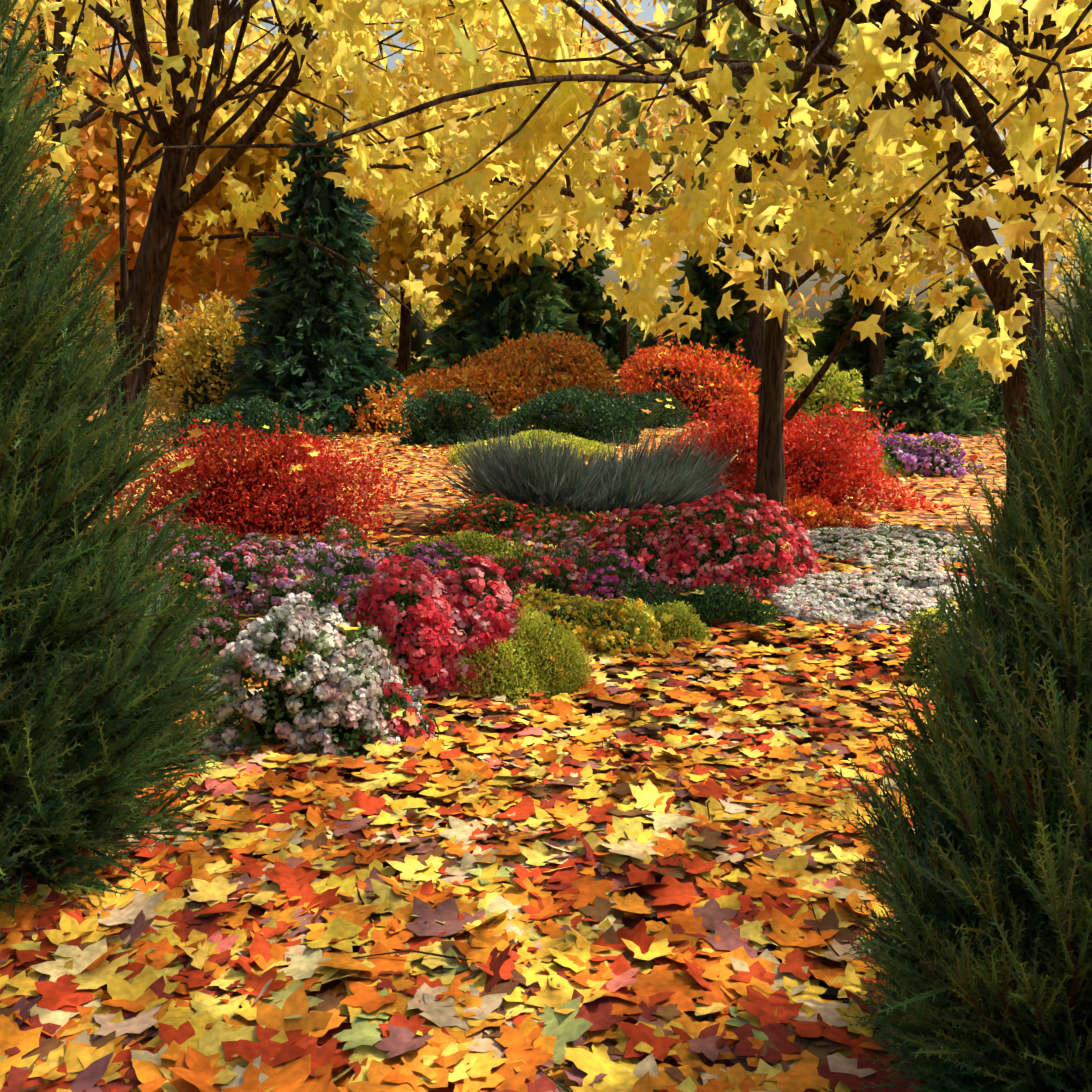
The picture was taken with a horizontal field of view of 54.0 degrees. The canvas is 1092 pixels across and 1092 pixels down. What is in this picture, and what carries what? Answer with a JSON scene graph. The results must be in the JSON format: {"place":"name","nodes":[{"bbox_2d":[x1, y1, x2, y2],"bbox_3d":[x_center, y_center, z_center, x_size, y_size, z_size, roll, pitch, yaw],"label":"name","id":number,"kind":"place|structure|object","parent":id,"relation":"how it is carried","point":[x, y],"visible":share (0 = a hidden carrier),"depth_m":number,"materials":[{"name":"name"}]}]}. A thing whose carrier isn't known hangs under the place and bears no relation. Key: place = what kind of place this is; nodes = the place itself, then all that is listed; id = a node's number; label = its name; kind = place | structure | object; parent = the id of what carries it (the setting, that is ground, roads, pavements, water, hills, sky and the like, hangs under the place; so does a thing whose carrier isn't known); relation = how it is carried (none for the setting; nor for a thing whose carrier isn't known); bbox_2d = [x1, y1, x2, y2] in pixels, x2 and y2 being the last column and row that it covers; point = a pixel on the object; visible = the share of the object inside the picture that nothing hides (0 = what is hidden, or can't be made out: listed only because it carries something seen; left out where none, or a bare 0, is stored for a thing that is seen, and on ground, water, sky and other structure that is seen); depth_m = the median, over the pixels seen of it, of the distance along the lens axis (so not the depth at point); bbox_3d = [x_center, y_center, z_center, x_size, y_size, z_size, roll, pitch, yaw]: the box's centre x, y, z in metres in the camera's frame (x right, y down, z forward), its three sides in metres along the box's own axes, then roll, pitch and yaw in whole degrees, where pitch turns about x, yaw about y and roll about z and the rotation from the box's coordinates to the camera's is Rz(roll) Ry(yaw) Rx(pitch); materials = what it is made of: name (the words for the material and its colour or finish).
{"place":"outdoors","nodes":[
{"label":"outdoors","id":0,"kind":"place"},
{"bbox_2d":[77,388,1005,1091],"bbox_3d":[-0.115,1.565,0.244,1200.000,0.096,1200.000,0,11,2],"label":"ground","id":1,"kind":"structure","parent":0,"point":[976,506],"depth_m":12.42,"materials":[{"name":"orange plant"}]},
{"bbox_2d":[0,419,1005,1091],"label":"fallen leaves","id":2,"kind":"object","parent":1,"relation":"on","point":[740,961],"visible":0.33,"depth_m":3.07,"materials":[{"name":"orange plant"}]},
{"bbox_2d":[0,0,1091,1091],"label":"conifer trees","id":3,"kind":"object","parent":1,"relation":"on","point":[984,942],"visible":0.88,"depth_m":3.10,"materials":[{"name":"green plant"}]},
{"bbox_2d":[0,0,1091,390],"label":"tree leaves","id":4,"kind":"object","parent":1,"relation":"on","point":[212,272],"visible":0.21,"depth_m":30.52,"materials":[{"name":"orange plant"}]},
{"bbox_2d":[0,114,1091,1090],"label":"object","id":5,"kind":"object","parent":1,"relation":"on","point":[483,309],"visible":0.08,"depth_m":20.37,"materials":[{"name":"plant"}]},
{"bbox_2d":[1,0,1091,533],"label":"maple trees","id":6,"kind":"object","parent":1,"relation":"on","point":[141,284],"visible":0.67,"depth_m":8.62,"materials":[{"name":"brown plant"}]},
{"bbox_2d":[0,0,1091,383],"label":"tree leaves","id":7,"kind":"object","parent":6,"relation":"attached to","point":[820,228],"visible":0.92,"depth_m":6.63,"materials":[{"name":"yellow plant"}]},
{"bbox_2d":[128,430,995,755],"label":"flowers","id":8,"kind":"object","parent":1,"relation":"on","point":[442,602],"visible":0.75,"depth_m":6.21,"materials":[{"name":"red plant"}]},
{"bbox_2d":[70,272,1077,758],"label":"shrub leaves","id":9,"kind":"object","parent":1,"relation":"on","point":[512,464],"visible":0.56,"depth_m":9.65,"materials":[{"name":"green plant"}]},
{"bbox_2d":[85,521,997,1045],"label":"soil under leaves","id":10,"kind":"structure","parent":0,"point":[613,675],"depth_m":5.46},
{"bbox_2d":[7,0,1091,346],"label":"sky","id":11,"kind":"structure","parent":0,"point":[647,13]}
]}

